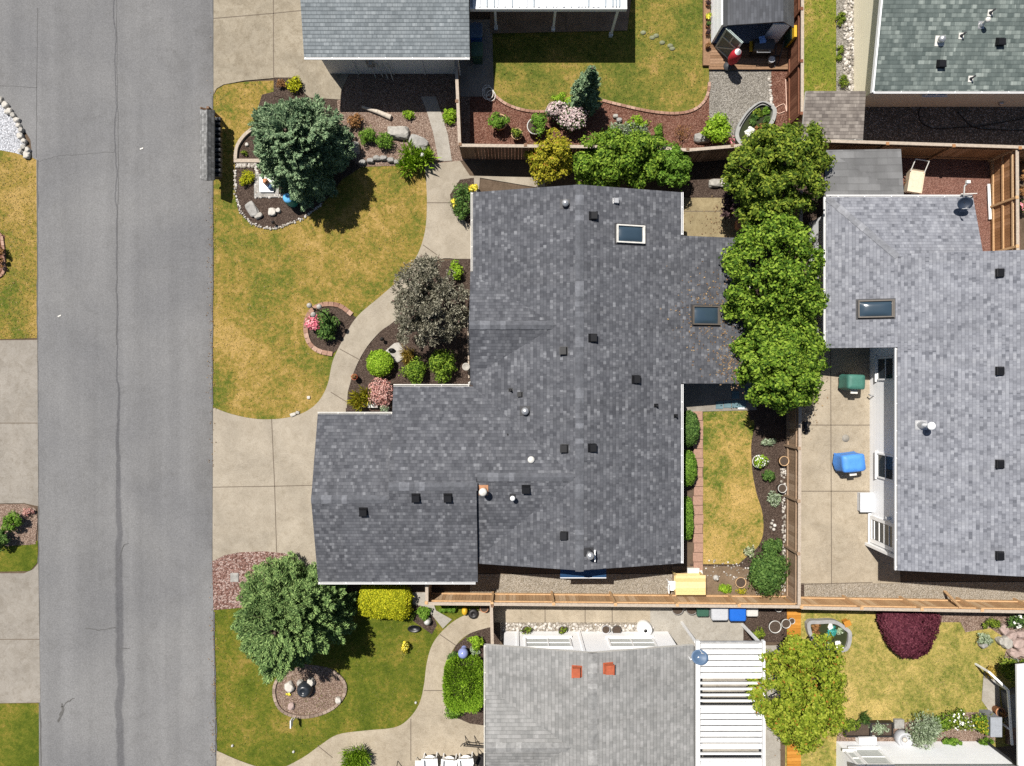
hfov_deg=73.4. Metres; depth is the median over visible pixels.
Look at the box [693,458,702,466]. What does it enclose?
paving brick
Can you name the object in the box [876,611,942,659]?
smoke bush
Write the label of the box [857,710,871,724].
ornamental grass
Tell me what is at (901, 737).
tub
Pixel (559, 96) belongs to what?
shrub
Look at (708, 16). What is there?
flower pot
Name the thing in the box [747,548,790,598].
shrub
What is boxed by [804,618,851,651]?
pond
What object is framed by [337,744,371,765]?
ornamental grass
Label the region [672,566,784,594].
soil patch
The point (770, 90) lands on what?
pebble edging
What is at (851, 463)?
covered grill
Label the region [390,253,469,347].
smoky tree
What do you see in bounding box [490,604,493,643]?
fence
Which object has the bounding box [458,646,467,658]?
gazing ball
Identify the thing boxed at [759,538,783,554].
shrub
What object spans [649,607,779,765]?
patio
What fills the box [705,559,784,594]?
pebble edging
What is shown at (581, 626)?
pebble edging
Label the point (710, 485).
lawn
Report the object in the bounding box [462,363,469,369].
bird bath
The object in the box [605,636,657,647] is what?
window
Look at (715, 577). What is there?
garden ornament
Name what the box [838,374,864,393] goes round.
covered grill
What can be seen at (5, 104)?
boulder
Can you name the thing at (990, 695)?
path
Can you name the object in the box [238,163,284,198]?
pebble edging
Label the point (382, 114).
log
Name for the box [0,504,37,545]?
garden bed
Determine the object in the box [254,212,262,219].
rock
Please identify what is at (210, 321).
leaf litter
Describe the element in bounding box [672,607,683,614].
flower pot
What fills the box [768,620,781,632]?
flower pot
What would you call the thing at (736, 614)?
wheelie bin
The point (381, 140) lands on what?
shrub
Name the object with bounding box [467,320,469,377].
edging
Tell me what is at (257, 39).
driveway
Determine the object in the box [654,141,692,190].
shrub
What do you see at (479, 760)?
patio chair
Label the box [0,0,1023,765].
ground
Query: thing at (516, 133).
flower pot
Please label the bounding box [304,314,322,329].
geranium
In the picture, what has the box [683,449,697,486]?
shrub
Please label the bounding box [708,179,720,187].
rock
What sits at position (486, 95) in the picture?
garden hose
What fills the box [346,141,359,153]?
rock
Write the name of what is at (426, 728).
path
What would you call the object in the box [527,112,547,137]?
flower pot
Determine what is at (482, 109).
garden bed
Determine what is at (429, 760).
lawn chair
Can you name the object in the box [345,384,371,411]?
fern
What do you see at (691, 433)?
shrub
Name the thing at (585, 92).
conifer tree
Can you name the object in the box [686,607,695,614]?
flower pot
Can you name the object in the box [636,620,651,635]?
utility tub
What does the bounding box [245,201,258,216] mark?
rock
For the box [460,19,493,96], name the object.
path
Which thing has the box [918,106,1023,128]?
garden hose
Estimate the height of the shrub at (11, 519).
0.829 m
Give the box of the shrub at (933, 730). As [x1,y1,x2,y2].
[905,709,945,749]
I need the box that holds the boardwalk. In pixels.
[787,608,800,765]
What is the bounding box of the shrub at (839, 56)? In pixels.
[836,45,844,60]
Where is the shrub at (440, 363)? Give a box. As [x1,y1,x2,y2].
[425,349,457,383]
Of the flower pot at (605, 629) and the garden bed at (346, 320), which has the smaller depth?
the flower pot at (605, 629)
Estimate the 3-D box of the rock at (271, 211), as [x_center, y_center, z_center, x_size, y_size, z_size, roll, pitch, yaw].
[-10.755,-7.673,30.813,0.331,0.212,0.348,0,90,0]
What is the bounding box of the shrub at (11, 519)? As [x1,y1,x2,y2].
[1,510,22,531]
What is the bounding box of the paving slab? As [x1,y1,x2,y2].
[254,174,278,196]
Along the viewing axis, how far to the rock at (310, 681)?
30.64 m
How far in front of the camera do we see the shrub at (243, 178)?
30.59 m
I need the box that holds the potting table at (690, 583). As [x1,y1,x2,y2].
[672,571,705,594]
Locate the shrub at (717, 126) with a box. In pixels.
[700,112,731,145]
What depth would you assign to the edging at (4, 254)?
30.81 m
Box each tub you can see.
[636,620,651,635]
[894,729,912,745]
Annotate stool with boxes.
[841,618,851,626]
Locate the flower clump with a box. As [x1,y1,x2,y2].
[725,136,734,144]
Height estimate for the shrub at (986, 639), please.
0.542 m
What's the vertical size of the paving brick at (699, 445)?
0.080 m
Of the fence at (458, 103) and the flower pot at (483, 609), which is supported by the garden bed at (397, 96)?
the fence at (458, 103)
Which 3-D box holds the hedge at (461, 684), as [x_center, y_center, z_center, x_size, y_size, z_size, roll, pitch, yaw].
[-2.102,13.272,30.382,2.036,1.150,2.602,0,90,0]
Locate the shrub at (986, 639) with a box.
[977,633,993,645]
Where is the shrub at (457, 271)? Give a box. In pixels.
[448,259,464,279]
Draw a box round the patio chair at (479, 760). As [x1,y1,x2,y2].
[473,752,483,765]
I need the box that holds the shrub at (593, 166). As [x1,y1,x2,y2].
[572,126,625,186]
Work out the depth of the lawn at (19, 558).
30.88 m
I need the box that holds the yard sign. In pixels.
[290,717,295,728]
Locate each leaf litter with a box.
[206,194,216,464]
[207,562,218,757]
[660,261,741,376]
[684,197,746,236]
[707,320,749,388]
[770,698,856,759]
[802,355,827,428]
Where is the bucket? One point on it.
(771, 59)
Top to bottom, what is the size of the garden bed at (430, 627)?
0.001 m
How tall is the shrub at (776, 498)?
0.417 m
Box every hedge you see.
[356,584,413,620]
[442,653,483,713]
[683,496,693,539]
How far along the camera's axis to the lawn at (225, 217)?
30.88 m
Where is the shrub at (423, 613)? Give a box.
[415,606,431,620]
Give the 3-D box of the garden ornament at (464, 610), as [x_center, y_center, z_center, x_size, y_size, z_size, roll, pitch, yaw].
[-2.115,10.193,30.700,0.272,0.300,0.398,0,90,0]
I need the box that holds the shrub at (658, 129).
[654,123,662,136]
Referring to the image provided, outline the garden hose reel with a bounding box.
[468,609,478,618]
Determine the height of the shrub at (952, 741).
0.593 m
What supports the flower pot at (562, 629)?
on the pebble edging at (581, 626)
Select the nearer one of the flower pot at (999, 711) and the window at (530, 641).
the window at (530, 641)
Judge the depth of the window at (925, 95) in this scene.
29.51 m
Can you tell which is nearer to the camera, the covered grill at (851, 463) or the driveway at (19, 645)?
the covered grill at (851, 463)
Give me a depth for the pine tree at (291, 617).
27.48 m
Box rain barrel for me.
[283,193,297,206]
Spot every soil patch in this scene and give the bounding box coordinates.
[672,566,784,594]
[771,70,791,126]
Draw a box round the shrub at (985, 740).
[978,736,994,745]
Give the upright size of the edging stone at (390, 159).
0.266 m
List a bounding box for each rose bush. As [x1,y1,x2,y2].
[314,308,340,340]
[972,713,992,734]
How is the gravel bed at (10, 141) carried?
on the ground at (510, 168)
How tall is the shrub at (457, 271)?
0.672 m
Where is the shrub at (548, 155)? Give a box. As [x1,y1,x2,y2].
[524,127,573,185]
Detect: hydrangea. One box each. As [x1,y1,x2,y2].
[545,100,566,121]
[557,104,588,132]
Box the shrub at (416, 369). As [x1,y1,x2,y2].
[398,356,427,383]
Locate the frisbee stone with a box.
[842,434,848,441]
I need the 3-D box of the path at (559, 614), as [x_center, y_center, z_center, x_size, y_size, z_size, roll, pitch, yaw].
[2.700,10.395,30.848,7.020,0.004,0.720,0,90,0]
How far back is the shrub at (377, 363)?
30.20 m
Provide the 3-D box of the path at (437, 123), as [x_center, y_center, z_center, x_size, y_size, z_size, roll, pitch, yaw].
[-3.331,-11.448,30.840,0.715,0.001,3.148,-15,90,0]
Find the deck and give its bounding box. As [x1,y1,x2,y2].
[709,44,787,69]
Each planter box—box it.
[368,403,377,407]
[843,720,870,736]
[869,720,893,736]
[893,718,903,728]
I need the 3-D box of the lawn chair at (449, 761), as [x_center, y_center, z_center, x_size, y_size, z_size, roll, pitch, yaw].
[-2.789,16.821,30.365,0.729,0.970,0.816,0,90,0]
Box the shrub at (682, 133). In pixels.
[672,125,693,141]
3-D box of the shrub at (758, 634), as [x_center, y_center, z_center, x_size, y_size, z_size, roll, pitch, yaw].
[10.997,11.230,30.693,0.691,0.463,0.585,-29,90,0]
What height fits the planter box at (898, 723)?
0.165 m
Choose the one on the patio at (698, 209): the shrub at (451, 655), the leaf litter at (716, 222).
the leaf litter at (716, 222)
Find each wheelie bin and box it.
[470,23,482,42]
[471,42,482,63]
[696,607,708,616]
[709,608,727,620]
[728,608,745,620]
[746,608,757,616]
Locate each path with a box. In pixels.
[217,609,489,765]
[314,161,544,407]
[412,592,451,627]
[421,96,451,161]
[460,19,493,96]
[494,606,649,621]
[982,673,999,712]
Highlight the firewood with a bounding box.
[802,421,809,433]
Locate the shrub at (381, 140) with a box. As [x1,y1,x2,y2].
[375,132,394,148]
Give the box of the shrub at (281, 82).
[276,79,285,87]
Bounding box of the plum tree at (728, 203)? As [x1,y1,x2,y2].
[719,190,748,219]
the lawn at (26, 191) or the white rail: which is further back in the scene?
the lawn at (26, 191)
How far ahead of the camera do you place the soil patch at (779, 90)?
30.86 m
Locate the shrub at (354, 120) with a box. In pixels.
[345,113,364,127]
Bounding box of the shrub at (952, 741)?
[942,737,962,745]
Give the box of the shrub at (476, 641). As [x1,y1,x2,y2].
[467,633,483,652]
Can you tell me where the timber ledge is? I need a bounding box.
[702,0,709,66]
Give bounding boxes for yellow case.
[783,25,796,47]
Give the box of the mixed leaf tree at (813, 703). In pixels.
[745,630,849,754]
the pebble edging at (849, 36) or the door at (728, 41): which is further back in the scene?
the pebble edging at (849, 36)
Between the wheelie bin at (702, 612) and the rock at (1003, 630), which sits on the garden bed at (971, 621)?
the rock at (1003, 630)
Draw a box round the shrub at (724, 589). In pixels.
[717,584,731,593]
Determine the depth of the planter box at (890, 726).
30.69 m
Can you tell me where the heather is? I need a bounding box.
[22,508,34,516]
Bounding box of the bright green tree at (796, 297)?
[718,203,830,397]
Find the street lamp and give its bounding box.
[307,303,328,316]
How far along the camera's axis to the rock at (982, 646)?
30.61 m
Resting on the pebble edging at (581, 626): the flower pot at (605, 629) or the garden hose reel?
the flower pot at (605, 629)
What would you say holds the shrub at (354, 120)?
on the garden bed at (397, 96)
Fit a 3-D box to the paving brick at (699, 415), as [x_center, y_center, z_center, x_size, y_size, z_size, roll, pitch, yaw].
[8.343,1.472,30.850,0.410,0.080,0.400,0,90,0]
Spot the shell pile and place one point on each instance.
(774, 525)
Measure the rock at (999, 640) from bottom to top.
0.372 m
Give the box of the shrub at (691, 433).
[683,410,699,446]
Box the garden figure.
[262,178,273,189]
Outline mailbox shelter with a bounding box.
[200,106,221,180]
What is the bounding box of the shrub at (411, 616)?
[401,611,416,620]
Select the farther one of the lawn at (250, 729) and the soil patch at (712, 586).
the lawn at (250, 729)
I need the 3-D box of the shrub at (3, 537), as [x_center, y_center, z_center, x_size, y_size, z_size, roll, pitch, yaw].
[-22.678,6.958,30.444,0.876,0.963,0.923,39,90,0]
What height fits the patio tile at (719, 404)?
0.030 m
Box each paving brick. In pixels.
[693,411,702,419]
[693,439,702,448]
[693,449,702,457]
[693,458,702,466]
[693,468,702,476]
[693,477,702,485]
[693,496,702,504]
[693,505,702,514]
[693,515,702,523]
[693,524,702,532]
[693,534,702,542]
[693,552,702,561]
[693,562,702,570]
[694,486,702,495]
[694,543,702,551]
[698,430,702,438]
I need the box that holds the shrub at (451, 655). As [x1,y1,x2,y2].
[447,651,457,659]
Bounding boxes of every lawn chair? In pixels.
[421,752,437,765]
[441,753,456,765]
[457,752,473,765]
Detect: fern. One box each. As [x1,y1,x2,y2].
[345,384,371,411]
[395,138,441,177]
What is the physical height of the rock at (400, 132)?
0.478 m
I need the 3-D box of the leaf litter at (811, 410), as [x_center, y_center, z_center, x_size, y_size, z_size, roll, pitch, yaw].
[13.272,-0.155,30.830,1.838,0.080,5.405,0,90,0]
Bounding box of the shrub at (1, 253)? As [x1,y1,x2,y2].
[0,245,4,267]
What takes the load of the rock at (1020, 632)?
on the garden bed at (971, 621)
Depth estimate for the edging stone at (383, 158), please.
30.69 m
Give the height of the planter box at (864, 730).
0.260 m
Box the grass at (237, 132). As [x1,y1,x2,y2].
[215,82,268,221]
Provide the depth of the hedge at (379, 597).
29.95 m
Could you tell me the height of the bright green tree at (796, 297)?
5.300 m
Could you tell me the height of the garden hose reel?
0.160 m
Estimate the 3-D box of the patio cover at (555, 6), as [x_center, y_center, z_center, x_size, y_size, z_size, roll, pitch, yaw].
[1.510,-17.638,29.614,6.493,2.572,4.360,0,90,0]
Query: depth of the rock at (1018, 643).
30.59 m
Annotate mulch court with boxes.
[902,158,1019,250]
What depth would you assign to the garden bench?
30.43 m
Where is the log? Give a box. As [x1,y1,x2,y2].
[362,106,391,119]
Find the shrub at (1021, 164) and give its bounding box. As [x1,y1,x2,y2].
[1019,160,1023,195]
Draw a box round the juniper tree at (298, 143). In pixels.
[247,93,356,210]
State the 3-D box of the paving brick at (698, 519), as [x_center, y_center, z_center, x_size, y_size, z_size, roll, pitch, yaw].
[8.370,6.125,30.850,0.440,0.080,0.400,0,90,0]
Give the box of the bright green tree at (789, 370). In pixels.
[731,323,831,415]
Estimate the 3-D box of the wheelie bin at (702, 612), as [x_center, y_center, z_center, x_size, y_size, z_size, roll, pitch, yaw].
[8.428,10.073,30.575,0.536,0.629,0.475,0,90,0]
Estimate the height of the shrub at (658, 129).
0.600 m
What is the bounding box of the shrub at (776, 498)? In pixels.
[767,490,782,506]
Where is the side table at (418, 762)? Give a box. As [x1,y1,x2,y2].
[415,757,422,765]
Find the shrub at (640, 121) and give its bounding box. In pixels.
[624,113,650,128]
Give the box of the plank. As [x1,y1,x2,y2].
[943,590,961,607]
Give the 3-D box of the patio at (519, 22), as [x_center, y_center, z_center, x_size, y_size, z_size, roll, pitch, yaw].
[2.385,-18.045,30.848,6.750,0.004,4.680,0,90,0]
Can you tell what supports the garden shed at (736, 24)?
on the ground at (510, 168)
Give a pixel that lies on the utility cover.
(234, 577)
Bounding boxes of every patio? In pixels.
[490,0,630,32]
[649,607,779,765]
[681,383,755,411]
[682,198,745,237]
[801,348,900,584]
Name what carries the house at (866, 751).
on the ground at (510, 168)
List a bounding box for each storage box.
[687,567,702,573]
[857,492,873,511]
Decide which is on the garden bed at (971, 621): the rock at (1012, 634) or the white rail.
the rock at (1012, 634)
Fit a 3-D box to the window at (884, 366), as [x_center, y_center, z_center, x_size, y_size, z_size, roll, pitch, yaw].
[16.020,-0.620,29.518,0.110,1.436,1.120,0,90,0]
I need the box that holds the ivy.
[439,605,457,612]
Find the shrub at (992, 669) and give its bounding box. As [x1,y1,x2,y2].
[985,665,996,678]
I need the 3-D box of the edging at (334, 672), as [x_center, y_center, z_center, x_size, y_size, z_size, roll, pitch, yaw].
[-9.079,13.973,30.840,3.342,0.100,2.161,0,90,0]
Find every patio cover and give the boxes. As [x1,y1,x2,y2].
[470,0,626,37]
[681,621,764,765]
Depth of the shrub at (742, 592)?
30.74 m
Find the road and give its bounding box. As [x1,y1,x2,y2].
[0,0,216,765]
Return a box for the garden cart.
[903,159,929,194]
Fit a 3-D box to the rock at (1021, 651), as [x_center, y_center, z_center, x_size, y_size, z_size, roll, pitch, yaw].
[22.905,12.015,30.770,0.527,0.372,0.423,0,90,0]
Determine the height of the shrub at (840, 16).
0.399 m
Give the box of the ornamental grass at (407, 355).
[399,343,414,364]
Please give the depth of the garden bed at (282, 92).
30.84 m
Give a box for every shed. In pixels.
[711,0,793,58]
[793,91,865,142]
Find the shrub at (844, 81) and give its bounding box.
[838,75,849,87]
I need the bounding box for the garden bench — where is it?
[460,735,483,747]
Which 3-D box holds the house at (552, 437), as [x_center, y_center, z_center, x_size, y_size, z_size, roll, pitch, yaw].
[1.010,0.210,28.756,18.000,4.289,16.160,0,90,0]
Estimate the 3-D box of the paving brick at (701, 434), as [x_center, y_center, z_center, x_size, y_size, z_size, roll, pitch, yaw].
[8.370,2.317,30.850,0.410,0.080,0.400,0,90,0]
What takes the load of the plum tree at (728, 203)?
on the garden bed at (710, 170)
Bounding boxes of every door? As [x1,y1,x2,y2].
[715,27,742,58]
[868,513,893,551]
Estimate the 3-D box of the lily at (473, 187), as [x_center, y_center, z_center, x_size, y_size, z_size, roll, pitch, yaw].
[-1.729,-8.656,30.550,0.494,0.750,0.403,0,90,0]
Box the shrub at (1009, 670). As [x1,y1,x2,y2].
[998,655,1023,685]
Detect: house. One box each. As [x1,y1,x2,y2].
[300,0,469,74]
[311,184,749,583]
[484,630,693,765]
[809,149,1023,576]
[836,735,1016,765]
[853,0,1023,106]
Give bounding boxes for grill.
[749,39,774,56]
[833,451,865,475]
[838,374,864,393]
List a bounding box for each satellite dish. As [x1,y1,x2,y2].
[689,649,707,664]
[957,196,972,209]
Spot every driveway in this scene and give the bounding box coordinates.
[0,340,37,505]
[0,564,39,702]
[212,402,345,585]
[213,0,348,99]
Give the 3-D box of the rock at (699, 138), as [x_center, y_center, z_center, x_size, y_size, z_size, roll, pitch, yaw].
[8.506,-10.981,30.770,0.710,0.372,0.455,0,90,0]
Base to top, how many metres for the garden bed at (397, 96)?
0.001 m
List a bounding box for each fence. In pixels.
[425,584,799,607]
[454,60,462,147]
[459,137,801,161]
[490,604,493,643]
[783,190,802,604]
[785,0,803,123]
[785,594,1023,612]
[819,139,1023,162]
[988,149,1019,250]
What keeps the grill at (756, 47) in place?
on the deck
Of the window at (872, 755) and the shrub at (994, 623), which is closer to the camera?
the window at (872, 755)
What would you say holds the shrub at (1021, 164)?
on the mulch court
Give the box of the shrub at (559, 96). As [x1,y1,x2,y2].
[551,92,570,104]
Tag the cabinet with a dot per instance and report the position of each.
(995, 724)
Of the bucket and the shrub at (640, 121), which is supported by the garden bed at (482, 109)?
the shrub at (640, 121)
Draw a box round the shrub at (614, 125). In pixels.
[609,122,622,129]
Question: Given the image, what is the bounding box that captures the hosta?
[743,545,754,557]
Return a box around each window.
[523,636,572,647]
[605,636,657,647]
[842,749,868,765]
[848,746,894,765]
[875,356,893,381]
[875,451,893,481]
[922,94,947,96]
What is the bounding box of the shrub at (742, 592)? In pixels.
[735,588,747,594]
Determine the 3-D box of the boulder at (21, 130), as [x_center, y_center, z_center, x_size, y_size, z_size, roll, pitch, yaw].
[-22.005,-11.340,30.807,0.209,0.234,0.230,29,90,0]
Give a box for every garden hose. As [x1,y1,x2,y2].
[482,85,495,100]
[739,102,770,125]
[776,79,786,113]
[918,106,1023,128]
[958,112,1023,130]
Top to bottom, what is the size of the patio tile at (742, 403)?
0.030 m
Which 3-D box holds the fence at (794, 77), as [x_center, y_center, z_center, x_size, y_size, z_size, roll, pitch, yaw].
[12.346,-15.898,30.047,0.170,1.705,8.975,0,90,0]
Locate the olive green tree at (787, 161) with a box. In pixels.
[720,119,837,228]
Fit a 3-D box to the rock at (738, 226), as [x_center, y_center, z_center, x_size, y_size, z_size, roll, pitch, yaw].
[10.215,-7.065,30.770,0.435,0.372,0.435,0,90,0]
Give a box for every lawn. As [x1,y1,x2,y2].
[0,150,36,338]
[0,540,37,571]
[0,703,38,765]
[213,81,426,418]
[213,592,479,765]
[492,0,710,112]
[703,410,762,563]
[785,609,1015,765]
[804,0,835,95]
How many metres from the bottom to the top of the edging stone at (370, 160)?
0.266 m
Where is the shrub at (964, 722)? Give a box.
[945,707,975,731]
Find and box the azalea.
[368,376,392,407]
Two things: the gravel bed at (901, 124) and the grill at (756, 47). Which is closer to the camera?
the grill at (756, 47)
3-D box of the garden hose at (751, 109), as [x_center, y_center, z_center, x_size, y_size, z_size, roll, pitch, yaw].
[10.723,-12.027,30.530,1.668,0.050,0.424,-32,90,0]
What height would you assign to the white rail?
0.150 m
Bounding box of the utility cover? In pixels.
[230,573,238,581]
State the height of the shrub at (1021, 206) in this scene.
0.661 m
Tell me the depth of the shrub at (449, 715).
30.53 m
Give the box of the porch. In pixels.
[975,663,1023,765]
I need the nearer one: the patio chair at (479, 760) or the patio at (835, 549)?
the patio chair at (479, 760)
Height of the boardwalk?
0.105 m
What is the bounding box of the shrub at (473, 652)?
[470,646,480,654]
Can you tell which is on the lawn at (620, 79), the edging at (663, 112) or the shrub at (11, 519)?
the edging at (663, 112)
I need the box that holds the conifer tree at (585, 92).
[565,65,602,116]
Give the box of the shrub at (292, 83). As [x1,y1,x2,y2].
[286,75,301,94]
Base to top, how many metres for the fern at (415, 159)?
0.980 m
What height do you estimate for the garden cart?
0.962 m
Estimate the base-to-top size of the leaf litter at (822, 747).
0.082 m
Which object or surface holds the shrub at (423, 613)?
on the garden bed at (430, 627)
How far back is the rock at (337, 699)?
30.70 m
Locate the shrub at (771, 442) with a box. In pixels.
[761,438,776,445]
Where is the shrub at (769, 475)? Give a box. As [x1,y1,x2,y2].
[762,469,775,482]
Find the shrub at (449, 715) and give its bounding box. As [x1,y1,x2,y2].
[440,699,464,718]
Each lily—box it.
[450,198,457,208]
[469,184,477,191]
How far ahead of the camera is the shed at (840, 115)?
29.08 m
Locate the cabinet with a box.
[979,709,1001,736]
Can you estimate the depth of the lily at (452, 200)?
30.32 m
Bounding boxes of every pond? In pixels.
[733,101,776,143]
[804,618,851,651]
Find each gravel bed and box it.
[0,104,25,154]
[212,551,302,609]
[470,574,671,599]
[500,622,637,639]
[709,70,770,144]
[804,582,1023,599]
[836,0,852,90]
[863,107,1023,161]
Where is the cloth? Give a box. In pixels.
[759,36,765,43]
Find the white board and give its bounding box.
[260,177,273,191]
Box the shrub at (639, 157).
[611,127,669,188]
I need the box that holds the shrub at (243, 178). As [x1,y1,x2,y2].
[239,169,254,185]
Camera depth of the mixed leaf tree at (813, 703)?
27.75 m
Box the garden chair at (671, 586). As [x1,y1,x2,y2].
[666,579,674,592]
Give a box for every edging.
[0,232,5,277]
[233,170,322,230]
[234,125,255,158]
[234,159,260,162]
[235,163,257,168]
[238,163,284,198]
[272,670,346,718]
[303,302,352,355]
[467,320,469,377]
[490,92,543,112]
[502,622,653,631]
[602,82,710,114]
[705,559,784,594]
[767,76,773,104]
[780,465,785,590]
[843,0,853,90]
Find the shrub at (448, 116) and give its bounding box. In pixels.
[442,106,456,124]
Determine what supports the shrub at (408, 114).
on the garden bed at (397, 96)
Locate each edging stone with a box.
[359,159,365,164]
[367,158,373,163]
[373,155,379,160]
[380,155,386,160]
[387,157,393,162]
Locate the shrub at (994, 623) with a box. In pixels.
[981,617,1001,630]
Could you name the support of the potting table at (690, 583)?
on the soil patch at (712, 586)
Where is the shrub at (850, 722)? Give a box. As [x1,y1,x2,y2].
[845,718,861,731]
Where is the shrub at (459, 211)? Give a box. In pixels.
[448,183,471,219]
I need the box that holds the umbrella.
[723,48,741,70]
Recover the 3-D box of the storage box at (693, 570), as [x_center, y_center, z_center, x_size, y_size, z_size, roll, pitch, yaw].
[8.189,8.439,30.765,0.718,0.230,0.344,0,90,0]
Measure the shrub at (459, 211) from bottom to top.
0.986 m
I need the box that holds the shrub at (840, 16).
[835,12,846,25]
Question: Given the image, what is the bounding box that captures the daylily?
[400,641,409,653]
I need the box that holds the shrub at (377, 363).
[366,349,393,376]
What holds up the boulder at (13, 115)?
on the gravel bed at (10, 141)
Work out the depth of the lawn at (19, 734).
30.88 m
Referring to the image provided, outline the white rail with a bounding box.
[987,184,991,219]
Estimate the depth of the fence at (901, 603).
29.91 m
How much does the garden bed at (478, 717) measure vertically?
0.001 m
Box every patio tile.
[716,401,722,408]
[724,400,730,407]
[732,391,738,398]
[732,400,738,407]
[739,400,745,407]
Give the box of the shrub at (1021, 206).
[1019,199,1023,212]
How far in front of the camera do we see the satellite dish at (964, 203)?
27.66 m
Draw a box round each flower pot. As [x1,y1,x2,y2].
[351,374,357,379]
[379,404,388,411]
[480,606,487,612]
[487,111,509,130]
[511,127,522,139]
[520,625,531,633]
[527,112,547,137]
[558,625,566,634]
[602,625,609,633]
[612,625,621,632]
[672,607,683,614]
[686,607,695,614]
[705,12,711,19]
[705,21,712,27]
[705,29,710,35]
[705,42,710,48]
[735,577,745,587]
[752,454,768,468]
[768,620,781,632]
[776,484,786,492]
[778,456,788,465]
[780,618,790,628]
[788,618,794,623]
[992,705,1007,717]
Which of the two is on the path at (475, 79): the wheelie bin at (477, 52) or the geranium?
the wheelie bin at (477, 52)
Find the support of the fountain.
on the garden bed at (327, 678)
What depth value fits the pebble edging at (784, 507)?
30.83 m
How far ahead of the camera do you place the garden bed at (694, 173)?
30.86 m
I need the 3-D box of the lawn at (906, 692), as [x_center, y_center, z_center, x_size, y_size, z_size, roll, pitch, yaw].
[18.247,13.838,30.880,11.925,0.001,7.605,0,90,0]
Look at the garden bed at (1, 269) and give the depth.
30.87 m
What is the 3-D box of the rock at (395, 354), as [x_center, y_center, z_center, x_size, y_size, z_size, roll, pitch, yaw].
[-5.197,-1.350,30.841,0.784,0.106,0.784,-40,90,0]
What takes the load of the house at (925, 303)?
on the ground at (510, 168)
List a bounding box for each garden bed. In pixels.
[0,235,7,273]
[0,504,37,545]
[235,85,360,227]
[274,77,302,98]
[276,664,343,714]
[308,306,355,352]
[337,74,469,166]
[346,259,472,411]
[402,601,436,633]
[447,627,499,724]
[450,178,473,224]
[470,96,722,159]
[546,161,699,185]
[690,155,823,419]
[690,401,803,595]
[743,608,786,641]
[836,712,994,741]
[875,612,1023,673]
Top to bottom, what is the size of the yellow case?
1.000 m
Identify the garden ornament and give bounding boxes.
[408,625,419,632]
[424,617,430,624]
[462,606,467,615]
[713,575,718,580]
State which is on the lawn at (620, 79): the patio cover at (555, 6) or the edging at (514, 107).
the edging at (514, 107)
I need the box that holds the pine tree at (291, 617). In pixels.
[230,550,357,684]
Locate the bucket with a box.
[767,56,774,63]
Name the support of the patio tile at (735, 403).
on the patio at (701, 396)
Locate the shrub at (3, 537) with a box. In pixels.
[0,529,10,550]
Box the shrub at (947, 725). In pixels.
[931,712,952,731]
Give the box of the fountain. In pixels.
[297,681,313,697]
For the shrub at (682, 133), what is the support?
on the garden bed at (482, 109)
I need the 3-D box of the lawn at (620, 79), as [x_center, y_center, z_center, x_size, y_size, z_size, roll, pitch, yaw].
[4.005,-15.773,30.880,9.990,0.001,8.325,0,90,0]
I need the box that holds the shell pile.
[769,519,776,530]
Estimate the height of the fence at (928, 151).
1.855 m
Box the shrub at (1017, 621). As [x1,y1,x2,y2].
[1006,613,1023,629]
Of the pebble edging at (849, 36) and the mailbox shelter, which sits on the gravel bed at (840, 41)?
the pebble edging at (849, 36)
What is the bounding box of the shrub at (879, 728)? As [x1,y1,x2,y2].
[868,720,889,735]
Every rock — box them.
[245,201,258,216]
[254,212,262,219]
[268,208,275,215]
[284,680,294,692]
[288,702,294,709]
[307,677,314,685]
[335,696,340,703]
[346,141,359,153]
[386,342,403,362]
[387,126,409,139]
[408,134,428,149]
[693,133,709,143]
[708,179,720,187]
[735,220,743,230]
[978,640,988,648]
[994,636,1004,645]
[998,623,1008,634]
[1001,635,1012,648]
[1005,630,1017,639]
[1007,648,1019,657]
[1012,638,1023,648]
[1015,629,1023,637]
[1016,647,1023,656]
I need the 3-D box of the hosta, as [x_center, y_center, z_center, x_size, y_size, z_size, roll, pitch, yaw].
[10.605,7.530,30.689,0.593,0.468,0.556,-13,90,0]
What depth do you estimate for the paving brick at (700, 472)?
30.81 m
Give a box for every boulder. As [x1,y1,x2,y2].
[1,101,9,108]
[6,108,13,113]
[10,112,16,117]
[13,117,20,122]
[16,133,24,139]
[18,127,24,132]
[21,138,27,144]
[23,151,30,158]
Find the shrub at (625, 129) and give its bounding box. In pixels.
[617,121,650,143]
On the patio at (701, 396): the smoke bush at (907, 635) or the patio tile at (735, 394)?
the patio tile at (735, 394)
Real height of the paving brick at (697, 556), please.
0.080 m
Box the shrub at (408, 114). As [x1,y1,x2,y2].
[402,110,414,118]
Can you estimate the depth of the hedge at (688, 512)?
30.14 m
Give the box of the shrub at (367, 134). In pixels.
[358,127,376,145]
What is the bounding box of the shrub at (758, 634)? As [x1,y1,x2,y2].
[752,626,765,639]

